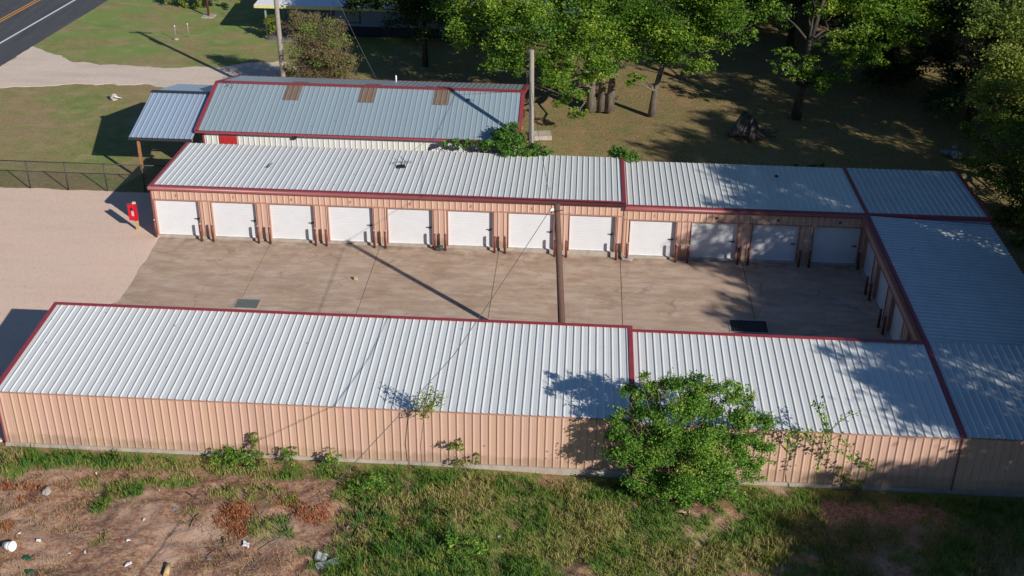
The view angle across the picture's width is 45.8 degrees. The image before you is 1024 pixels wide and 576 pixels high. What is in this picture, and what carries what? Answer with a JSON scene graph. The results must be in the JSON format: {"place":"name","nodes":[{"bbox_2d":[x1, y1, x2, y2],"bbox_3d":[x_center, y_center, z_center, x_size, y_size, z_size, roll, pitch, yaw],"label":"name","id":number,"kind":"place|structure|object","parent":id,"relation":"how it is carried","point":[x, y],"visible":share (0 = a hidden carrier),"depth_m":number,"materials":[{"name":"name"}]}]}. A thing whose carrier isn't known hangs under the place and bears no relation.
{"place":"outdoors","nodes":[
{"label":"outdoors","id":0,"kind":"place"},
{"bbox_2d":[0,0,107,65],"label":"road","id":1,"kind":"structure","parent":0,"point":[14,46],"depth_m":97.45,"materials":[{"name":"asphalt"}]},
{"bbox_2d":[0,0,39,21],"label":"road marking","id":2,"kind":"object","parent":1,"relation":"on","point":[19,11],"visible":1,"depth_m":99.44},
{"bbox_2d":[0,0,74,43],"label":"road marking","id":3,"kind":"object","parent":1,"relation":"on","point":[36,22],"visible":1,"depth_m":96.90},
{"bbox_2d":[0,187,159,441],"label":"gravel lot","id":4,"kind":"structure","parent":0,"point":[82,246],"depth_m":61.80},
{"bbox_2d":[153,219,157,236],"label":"bollard","id":5,"kind":"object","parent":4,"relation":"on","point":[155,228],"visible":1,"depth_m":63.00,"materials":[{"name":"metal"}]},
{"bbox_2d":[0,46,306,87],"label":"driveway","id":6,"kind":"structure","parent":0,"point":[32,66],"depth_m":86.28,"materials":[{"name":"concrete"}]},
{"bbox_2d":[265,9,335,42],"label":"paving","id":7,"kind":"structure","parent":0,"point":[328,13],"depth_m":97.50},
{"bbox_2d":[111,237,887,339],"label":"courtyard","id":8,"kind":"structure","parent":0,"point":[784,299],"depth_m":59.10,"materials":[{"name":"concrete"}]},
{"bbox_2d":[199,223,202,241],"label":"bollard","id":9,"kind":"object","parent":8,"relation":"on","point":[200,230],"visible":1,"depth_m":62.63,"materials":[{"name":"metal"}]},
{"bbox_2d":[210,224,214,241],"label":"bollard","id":10,"kind":"object","parent":8,"relation":"on","point":[212,233],"visible":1,"depth_m":62.61,"materials":[{"name":"metal"}]},
{"bbox_2d":[232,298,261,308],"bbox_3d":[-12.500,0.735,57.188,1.203,0.022,0.970,2,29,3],"label":"drain grate","id":11,"kind":"object","parent":8,"relation":"on","point":[244,303],"visible":1,"depth_m":57.17,"materials":[{"name":"metal"}]},
{"bbox_2d":[256,225,259,243],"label":"bollard","id":12,"kind":"object","parent":8,"relation":"on","point":[258,235],"visible":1,"depth_m":62.49,"materials":[{"name":"metal"}]},
{"bbox_2d":[324,228,327,245],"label":"bollard","id":13,"kind":"object","parent":8,"relation":"on","point":[326,239],"visible":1,"depth_m":62.31,"materials":[{"name":"metal"}]},
{"bbox_2d":[384,230,386,248],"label":"bollard","id":14,"kind":"object","parent":8,"relation":"on","point":[385,244],"visible":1,"depth_m":62.20,"materials":[{"name":"metal"}]},
{"bbox_2d":[433,232,435,250],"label":"bollard","id":15,"kind":"object","parent":8,"relation":"on","point":[434,239],"visible":1,"depth_m":62.02,"materials":[{"name":"metal"}]},
{"bbox_2d":[444,232,446,250],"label":"bollard","id":16,"kind":"object","parent":8,"relation":"on","point":[445,246],"visible":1,"depth_m":62.06,"materials":[{"name":"metal"}]},
{"bbox_2d":[493,235,495,252],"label":"bollard","id":17,"kind":"object","parent":8,"relation":"on","point":[494,243],"visible":1,"depth_m":61.90,"materials":[{"name":"metal"}]},
{"bbox_2d":[549,202,564,322],"bbox_3d":[1.956,0.068,51.139,1.002,7.977,0.340,2,29,3],"label":"utility pole","id":18,"kind":"object","parent":8,"relation":"on","point":[559,277],"visible":0.71,"depth_m":50.45,"materials":[{"name":"brown wood"}]},
{"bbox_2d":[241,207,551,575],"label":"cable","id":19,"kind":"object","parent":18,"relation":"attached to","point":[403,410],"visible":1,"depth_m":41.26,"materials":[{"name":"grey metal"}]},
{"bbox_2d":[565,239,567,257],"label":"bollard","id":20,"kind":"object","parent":8,"relation":"on","point":[566,243],"visible":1,"depth_m":61.74,"materials":[{"name":"metal"}]},
{"bbox_2d":[615,242,617,259],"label":"bollard","id":21,"kind":"object","parent":8,"relation":"on","point":[616,247],"visible":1,"depth_m":61.63,"materials":[{"name":"metal"}]},
{"bbox_2d":[674,244,677,262],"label":"bollard","id":22,"kind":"object","parent":8,"relation":"on","point":[676,250],"visible":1,"depth_m":61.49,"materials":[{"name":"metal"}]},
{"bbox_2d":[686,244,689,262],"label":"bollard","id":23,"kind":"object","parent":8,"relation":"on","point":[687,254],"visible":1,"depth_m":61.48,"materials":[{"name":"metal"}]},
{"bbox_2d":[736,246,739,264],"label":"bollard","id":24,"kind":"object","parent":8,"relation":"on","point":[738,254],"visible":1,"depth_m":61.35,"materials":[{"name":"metal"}]},
{"bbox_2d":[746,247,750,265],"bbox_3d":[11.979,-1.577,61.398,0.124,1.130,0.124,2,29,3],"label":"bollard","id":25,"kind":"object","parent":8,"relation":"on","point":[748,257],"visible":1,"depth_m":61.34,"materials":[{"name":"metal"}]},
{"bbox_2d":[728,319,769,333],"bbox_3d":[10.979,1.769,56.185,1.844,0.030,1.185,2,29,3],"label":"drain grate","id":26,"kind":"object","parent":8,"relation":"on","point":[747,326],"visible":1,"depth_m":56.17,"materials":[{"name":"metal"}]},
{"bbox_2d":[797,249,801,267],"bbox_3d":[14.524,-1.475,61.272,0.124,1.130,0.124,2,29,3],"label":"bollard","id":27,"kind":"object","parent":8,"relation":"on","point":[799,257],"visible":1,"depth_m":61.19,"materials":[{"name":"metal"}]},
{"bbox_2d":[807,249,811,267],"bbox_3d":[15.043,-1.454,61.246,0.124,1.130,0.124,2,29,3],"label":"bollard","id":28,"kind":"object","parent":8,"relation":"on","point":[809,258],"visible":1,"depth_m":61.18,"materials":[{"name":"metal"}]},
{"bbox_2d":[856,251,860,269],"bbox_3d":[17.488,-1.357,61.126,0.124,1.130,0.124,2,29,3],"label":"bollard","id":29,"kind":"object","parent":8,"relation":"on","point":[858,261],"visible":1,"depth_m":61.07,"materials":[{"name":"metal"}]},
{"bbox_2d":[864,276,868,294],"bbox_3d":[17.203,-0.096,58.809,0.124,1.130,0.124,2,29,3],"label":"bollard","id":30,"kind":"object","parent":8,"relation":"on","point":[866,285],"visible":1,"depth_m":58.74,"materials":[{"name":"metal"}]},
{"bbox_2d":[868,282,872,300],"bbox_3d":[17.235,0.193,58.280,0.124,1.130,0.124,2,29,3],"label":"bollard","id":31,"kind":"object","parent":8,"relation":"on","point":[870,290],"visible":1,"depth_m":58.21,"materials":[{"name":"metal"}]},
{"bbox_2d":[877,308,882,327],"bbox_3d":[17.006,1.409,56.049,0.124,1.130,0.124,2,29,3],"label":"bollard","id":32,"kind":"object","parent":8,"relation":"on","point":[879,318],"visible":1,"depth_m":55.99,"materials":[{"name":"metal"}]},
{"bbox_2d":[881,315,886,334],"bbox_3d":[17.036,1.722,55.476,0.124,1.130,0.124,2,29,3],"label":"bollard","id":33,"kind":"object","parent":8,"relation":"on","point":[884,324],"visible":1,"depth_m":55.40,"materials":[{"name":"metal"}]},
{"bbox_2d":[0,0,1023,575],"bbox_3d":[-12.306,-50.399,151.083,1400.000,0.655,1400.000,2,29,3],"label":"ground","id":34,"kind":"structure","parent":0,"point":[848,124],"depth_m":73.45,"materials":[{"name":"plant"}]},
{"bbox_2d":[2,541,16,551],"bbox_3d":[-17.301,8.861,41.650,0.380,0.341,0.350,1,26,27],"label":"bucket","id":35,"kind":"object","parent":34,"relation":"on","point":[11,546],"visible":1,"depth_m":41.56,"materials":[{"name":"white plastic"}]},
{"bbox_2d":[42,487,50,495],"bbox_3d":[-17.053,7.462,44.469,0.340,0.132,0.401,12,31,20],"label":"stone","id":36,"kind":"object","parent":34,"relation":"on","point":[46,491],"visible":1,"depth_m":44.40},
{"bbox_2d":[0,160,164,192],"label":"chain link fence","id":37,"kind":"object","parent":34,"relation":"on","point":[68,187],"visible":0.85,"depth_m":67.93,"materials":[{"name":"metal"}]},
{"bbox_2d":[109,93,117,100],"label":"stone","id":38,"kind":"object","parent":34,"relation":"on","point":[112,97],"visible":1,"depth_m":81.20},
{"bbox_2d":[127,201,139,229],"bbox_3d":[-19.828,-3.717,63.586,0.470,1.720,0.240,6,29,10],"label":"gate keypad","id":39,"kind":"object","parent":34,"relation":"on","point":[132,211],"visible":1,"depth_m":63.37,"materials":[{"name":"red plastic"}]},
{"bbox_2d":[163,563,170,575],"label":"log","id":40,"kind":"object","parent":34,"relation":"on","point":[167,569],"visible":1,"depth_m":41.01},
{"bbox_2d":[0,476,334,540],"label":"dead brush","id":41,"kind":"object","parent":34,"relation":"on","point":[237,512],"visible":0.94,"depth_m":43.65,"materials":[{"name":"brown plant"}]},
{"bbox_2d":[128,84,212,180],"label":"carport","id":42,"kind":"object","parent":34,"relation":"on","point":[172,113],"visible":0.87,"depth_m":69.68,"materials":[{"name":"grey metal"}]},
{"bbox_2d":[164,0,239,7],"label":"willow","id":43,"kind":"object","parent":34,"relation":"on","point":[195,5],"visible":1,"depth_m":100.50,"materials":[{"name":"green plant"}]},
{"bbox_2d":[185,492,222,503],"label":"branch","id":44,"kind":"object","parent":34,"relation":"on","point":[200,499],"visible":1,"depth_m":44.43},
{"bbox_2d":[201,0,215,17],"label":"post","id":45,"kind":"object","parent":34,"relation":"on","point":[208,15],"visible":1,"depth_m":98.61,"materials":[{"name":"paint"}]},
{"bbox_2d":[208,444,258,469],"bbox_3d":[-10.555,6.407,46.299,2.001,0.912,1.482,2,29,3],"label":"weed","id":46,"kind":"object","parent":34,"relation":"on","point":[230,452],"visible":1,"depth_m":46.04,"materials":[{"name":"green plant"}]},
{"bbox_2d":[248,432,271,463],"bbox_3d":[-9.700,6.168,46.225,0.951,1.405,0.632,22,35,33],"label":"weed","id":47,"kind":"object","parent":34,"relation":"on","point":[254,441],"visible":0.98,"depth_m":46.14,"materials":[{"name":"green plant"}]},
{"bbox_2d":[0,441,527,575],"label":"tall grass","id":48,"kind":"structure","parent":34,"relation":"on","point":[378,549],"depth_m":42.86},
{"bbox_2d":[263,14,283,39],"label":"bush","id":49,"kind":"object","parent":34,"relation":"on","point":[270,20],"visible":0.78,"depth_m":92.66,"materials":[{"name":"green plant"}]},
{"bbox_2d":[258,522,288,550],"bbox_3d":[-8.162,8.689,42.522,0.669,0.223,1.854,19,33,29],"label":"branch","id":50,"kind":"object","parent":34,"relation":"on","point":[273,540],"visible":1,"depth_m":42.34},
{"bbox_2d":[274,0,285,76],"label":"utility pole","id":51,"kind":"object","parent":34,"relation":"on","point":[279,36],"visible":0.65,"depth_m":78.94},
{"bbox_2d":[279,446,298,468],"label":"weed","id":52,"kind":"object","parent":34,"relation":"on","point":[289,458],"visible":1,"depth_m":46.07,"materials":[{"name":"green plant"}]},
{"bbox_2d":[0,302,634,477],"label":"storage building","id":53,"kind":"structure","parent":34,"relation":"on","point":[532,397],"depth_m":46.76,"materials":[{"name":"corrugated metal"},{"name":"painted metal siding"},{"name":"concrete"}]},
{"bbox_2d":[314,551,327,560],"bbox_3d":[-6.568,9.235,41.648,0.400,0.108,0.300,14,47,3],"label":"metal scrap","id":54,"kind":"object","parent":34,"relation":"on","point":[320,555],"visible":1,"depth_m":41.64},
{"bbox_2d":[277,6,370,78],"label":"bush","id":55,"kind":"object","parent":34,"relation":"on","point":[335,64],"visible":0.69,"depth_m":79.17,"materials":[{"name":"green plant"}]},
{"bbox_2d":[315,558,340,569],"bbox_3d":[-6.290,9.412,41.358,0.850,0.098,0.280,-10,36,-26],"label":"metal scrap","id":56,"kind":"object","parent":34,"relation":"on","point":[321,565],"visible":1,"depth_m":41.34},
{"bbox_2d":[320,447,342,470],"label":"weed","id":57,"kind":"object","parent":34,"relation":"on","point":[330,459],"visible":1,"depth_m":45.87,"materials":[{"name":"green plant"}]},
{"bbox_2d":[194,75,528,153],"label":"metal building","id":58,"kind":"structure","parent":34,"relation":"on","point":[395,114],"depth_m":69.31,"materials":[{"name":"white metal"}]},
{"bbox_2d":[219,135,237,144],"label":"door","id":59,"kind":"structure","parent":58,"relation":"in","point":[224,139],"depth_m":68.55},
{"bbox_2d":[345,468,390,496],"bbox_3d":[-5.342,7.244,44.670,1.650,1.044,1.167,-10,31,-20],"label":"weed","id":60,"kind":"object","parent":34,"relation":"on","point":[364,484],"visible":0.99,"depth_m":44.64,"materials":[{"name":"green plant"}]},
{"bbox_2d":[147,142,625,257],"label":"storage building","id":61,"kind":"structure","parent":34,"relation":"on","point":[462,200],"depth_m":62.59,"materials":[{"name":"corrugated metal"},{"name":"painted metal siding"}]},
{"bbox_2d":[155,200,199,234],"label":"roll up door","id":62,"kind":"structure","parent":61,"relation":"in","point":[174,217],"depth_m":62.96,"materials":[{"name":"white metal"}]},
{"bbox_2d":[212,202,256,236],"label":"roll up door","id":63,"kind":"structure","parent":61,"relation":"in","point":[230,219],"depth_m":62.82,"materials":[{"name":"white metal"}]},
{"bbox_2d":[270,204,314,238],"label":"roll up door","id":64,"kind":"structure","parent":61,"relation":"in","point":[287,221],"depth_m":62.67,"materials":[{"name":"white metal"}]},
{"bbox_2d":[328,206,372,241],"bbox_3d":[-8.279,-3.325,62.482,2.300,2.070,0.075,2,29,3],"label":"roll up door","id":65,"kind":"structure","parent":61,"relation":"in","point":[346,223],"depth_m":62.53,"materials":[{"name":"white metal"}]},
{"bbox_2d":[388,208,432,243],"bbox_3d":[-5.215,-3.202,62.331,2.300,2.070,0.075,2,29,3],"label":"roll up door","id":66,"kind":"structure","parent":61,"relation":"in","point":[405,225],"depth_m":62.38,"materials":[{"name":"white metal"}]},
{"bbox_2d":[448,211,492,245],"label":"roll up door","id":67,"kind":"structure","parent":61,"relation":"in","point":[472,228],"depth_m":62.23,"materials":[{"name":"white metal"}]},
{"bbox_2d":[509,213,553,248],"bbox_3d":[0.982,-2.955,62.025,2.300,2.070,0.075,2,29,3],"label":"roll up door","id":68,"kind":"structure","parent":61,"relation":"in","point":[522,226],"depth_m":62.06,"materials":[{"name":"white metal"}]},
{"bbox_2d":[569,215,614,250],"bbox_3d":[4.086,-2.832,61.872,2.300,2.070,0.075,2,29,3],"label":"roll up door","id":69,"kind":"structure","parent":61,"relation":"in","point":[586,232],"depth_m":61.93,"materials":[{"name":"white metal"}]},
{"bbox_2d":[333,0,458,66],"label":"tree","id":70,"kind":"object","parent":34,"relation":"on","point":[410,8],"visible":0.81,"depth_m":85.47,"materials":[{"name":"green plant"}]},
{"bbox_2d":[254,0,592,41],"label":"house","id":71,"kind":"structure","parent":34,"relation":"on","point":[368,23],"depth_m":93.70,"materials":[{"name":"blue stone"}]},
{"bbox_2d":[346,11,359,23],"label":"window","id":72,"kind":"structure","parent":71,"relation":"in","point":[351,18],"depth_m":93.83,"materials":[{"name":"glass"}]},
{"bbox_2d":[411,382,449,471],"bbox_3d":[-3.016,5.354,44.891,1.491,4.355,0.693,2,29,3],"label":"sapling","id":73,"kind":"object","parent":34,"relation":"on","point":[427,408],"visible":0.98,"depth_m":44.27,"materials":[{"name":"green plant"}]},
{"bbox_2d":[444,438,481,474],"bbox_3d":[-1.850,6.397,45.834,1.452,1.610,0.760,-2,29,-4],"label":"weed","id":74,"kind":"object","parent":34,"relation":"on","point":[451,445],"visible":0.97,"depth_m":45.74,"materials":[{"name":"green plant"}]},
{"bbox_2d":[440,527,487,565],"bbox_3d":[-1.668,8.875,41.739,1.692,0.942,1.432,2,29,3],"label":"weed","id":75,"kind":"object","parent":34,"relation":"on","point":[449,543],"visible":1,"depth_m":41.70,"materials":[{"name":"green plant"}]},
{"bbox_2d":[441,121,554,156],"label":"vine","id":76,"kind":"object","parent":34,"relation":"on","point":[511,137],"visible":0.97,"depth_m":66.62,"materials":[{"name":"green plant"}]},
{"bbox_2d":[0,456,1021,575],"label":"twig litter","id":77,"kind":"object","parent":34,"relation":"on","point":[234,524],"visible":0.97,"depth_m":43.40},
{"bbox_2d":[524,49,533,147],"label":"utility pole","id":78,"kind":"object","parent":34,"relation":"on","point":[531,105],"visible":0.7,"depth_m":65.64,"materials":[{"name":"wood"}]},
{"bbox_2d":[529,75,551,206],"bbox_3d":[1.254,-7.406,57.186,0.022,0.387,17.845,-1,29,-2],"label":"cable","id":79,"kind":"object","parent":78,"relation":"attached to","point":[540,145],"visible":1,"depth_m":55.91,"materials":[{"name":"grey metal"}]},
{"bbox_2d":[417,0,668,121],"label":"tree","id":80,"kind":"object","parent":34,"relation":"on","point":[604,28],"visible":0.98,"depth_m":75.42,"materials":[{"name":"green plant"}]},
{"bbox_2d":[534,130,551,140],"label":"concrete block","id":81,"kind":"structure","parent":34,"relation":"on","point":[544,135],"depth_m":75.85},
{"bbox_2d":[606,145,642,161],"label":"bush","id":82,"kind":"object","parent":34,"relation":"on","point":[624,154],"visible":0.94,"depth_m":66.36,"materials":[{"name":"green plant"}]},
{"bbox_2d":[676,509,698,516],"bbox_3d":[6.336,8.158,43.809,0.785,0.375,0.448,19,33,29],"label":"debris","id":83,"kind":"object","parent":34,"relation":"on","point":[685,513],"visible":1,"depth_m":43.87,"materials":[{"name":"wood"}]},
{"bbox_2d":[596,367,780,509],"bbox_3d":[6.403,5.580,43.554,6.712,5.716,3.439,2,29,3],"label":"shrub","id":84,"kind":"object","parent":34,"relation":"on","point":[699,452],"visible":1,"depth_m":43.25,"materials":[{"name":"green plant"}]},
{"bbox_2d":[614,0,765,115],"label":"tree","id":85,"kind":"object","parent":34,"relation":"on","point":[680,20],"visible":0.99,"depth_m":75.34,"materials":[{"name":"green plant"}]},
{"bbox_2d":[622,160,869,266],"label":"storage building","id":86,"kind":"structure","parent":34,"relation":"on","point":[720,212],"depth_m":61.76,"materials":[{"name":"corrugated metal"},{"name":"painted metal"},{"name":"concrete"}]},
{"bbox_2d":[629,220,675,255],"bbox_3d":[7.148,-2.565,61.799,2.300,2.070,0.075,2,29,3],"label":"roll up door","id":87,"kind":"structure","parent":86,"relation":"in","point":[657,238],"depth_m":61.85,"materials":[{"name":"white metal"}]},
{"bbox_2d":[689,222,737,257],"bbox_3d":[10.242,-2.441,61.646,2.300,2.070,0.075,2,29,3],"label":"roll up door","id":88,"kind":"structure","parent":86,"relation":"in","point":[712,240],"depth_m":61.69,"materials":[{"name":"white metal"}]},
{"bbox_2d":[750,225,798,260],"bbox_3d":[13.296,-2.319,61.496,2.300,2.070,0.075,2,29,3],"label":"roll up door","id":89,"kind":"structure","parent":86,"relation":"in","point":[769,242],"depth_m":61.53,"materials":[{"name":"white metal"}]},
{"bbox_2d":[811,227,859,262],"bbox_3d":[16.350,-2.198,61.345,2.300,2.070,0.075,2,29,3],"label":"roll up door","id":90,"kind":"structure","parent":86,"relation":"in","point":[840,245],"depth_m":61.38,"materials":[{"name":"white metal"}]},
{"bbox_2d":[727,111,780,141],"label":"log pile","id":91,"kind":"object","parent":34,"relation":"on","point":[748,128],"visible":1,"depth_m":76.47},
{"bbox_2d":[738,0,841,48],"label":"tree","id":92,"kind":"object","parent":34,"relation":"on","point":[791,36],"visible":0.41,"depth_m":92.86,"materials":[{"name":"green plant"}]},
{"bbox_2d":[631,329,963,493],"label":"storage building","id":93,"kind":"structure","parent":34,"relation":"on","point":[901,428],"depth_m":46.29,"materials":[{"name":"corrugated metal"},{"name":"painted metal"},{"name":"concrete"}]},
{"bbox_2d":[793,163,824,167],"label":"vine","id":94,"kind":"object","parent":34,"relation":"on","point":[811,165],"visible":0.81,"depth_m":66.57,"materials":[{"name":"green plant"}]},
{"bbox_2d":[783,396,873,499],"bbox_3d":[11.501,5.857,43.957,3.504,4.699,0.676,2,29,3],"label":"sapling","id":95,"kind":"object","parent":34,"relation":"on","point":[827,430],"visible":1,"depth_m":43.73,"materials":[{"name":"green plant"}]},
{"bbox_2d":[797,0,865,23],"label":"tree","id":96,"kind":"object","parent":34,"relation":"on","point":[840,17],"visible":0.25,"depth_m":97.78,"materials":[{"name":"green plant"}]},
{"bbox_2d":[751,0,957,119],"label":"tree","id":97,"kind":"object","parent":34,"relation":"on","point":[891,18],"visible":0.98,"depth_m":77.03,"materials":[{"name":"green plant"}]},
{"bbox_2d":[835,458,873,494],"bbox_3d":[12.680,7.000,45.133,1.350,1.839,0.661,7,29,11],"label":"weed","id":98,"kind":"object","parent":34,"relation":"on","point":[859,481],"visible":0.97,"depth_m":45.11,"materials":[{"name":"green plant"}]},
{"bbox_2d":[824,6,966,90],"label":"tree","id":99,"kind":"object","parent":34,"relation":"on","point":[887,76],"visible":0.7,"depth_m":84.20,"materials":[{"name":"green plant"}]},
{"bbox_2d":[846,168,992,224],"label":"storage building","id":100,"kind":"structure","parent":34,"relation":"on","point":[947,196],"depth_m":62.60,"materials":[{"name":"corrugated metal"},{"name":"painted metal"}]},
{"bbox_2d":[859,216,1023,345],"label":"storage building","id":101,"kind":"structure","parent":34,"relation":"on","point":[945,282],"depth_m":55.08,"materials":[{"name":"corrugated metal"},{"name":"painted metal"}]},
{"bbox_2d":[863,241,873,282],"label":"roll up door","id":102,"kind":"structure","parent":101,"relation":"in","point":[869,259],"depth_m":60.28,"materials":[{"name":"white metal"}]},
{"bbox_2d":[875,271,887,314],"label":"roll up door","id":103,"kind":"structure","parent":101,"relation":"in","point":[880,297],"depth_m":57.54,"materials":[{"name":"white metal"}]},
{"bbox_2d":[889,302,902,339],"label":"roll up door","id":104,"kind":"structure","parent":101,"relation":"in","point":[897,321],"depth_m":54.74,"materials":[{"name":"white metal"}]},
{"bbox_2d":[940,149,952,155],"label":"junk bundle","id":105,"kind":"object","parent":34,"relation":"on","point":[947,151],"visible":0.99,"depth_m":74.47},
{"bbox_2d":[951,150,961,158],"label":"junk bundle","id":106,"kind":"object","parent":34,"relation":"on","point":[953,152],"visible":0.78,"depth_m":74.04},
{"bbox_2d":[910,0,1023,125],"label":"tree","id":107,"kind":"object","parent":34,"relation":"on","point":[946,99],"visible":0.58,"depth_m":77.02,"materials":[{"name":"green plant"}]},
{"bbox_2d":[924,341,1023,496],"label":"storage building","id":108,"kind":"structure","parent":34,"relation":"on","point":[982,386],"depth_m":45.65,"materials":[{"name":"corrugated metal"},{"name":"painted metal"},{"name":"concrete"}]},
{"bbox_2d":[952,0,1023,250],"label":"tree","id":109,"kind":"object","parent":34,"relation":"on","point":[1006,79],"visible":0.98,"depth_m":66.45,"materials":[{"name":"green plant"}]},
{"bbox_2d":[965,0,1021,103],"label":"tree","id":110,"kind":"object","parent":34,"relation":"on","point":[978,39],"visible":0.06,"depth_m":83.58,"materials":[{"name":"green plant"}]},
{"bbox_2d":[0,447,1023,575],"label":"grass","id":111,"kind":"structure","parent":0,"point":[438,476],"depth_m":43.43,"materials":[{"name":"plant"}]},
{"bbox_2d":[0,452,1023,575],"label":"dry grass","id":112,"kind":"structure","parent":0,"point":[78,514],"depth_m":43.19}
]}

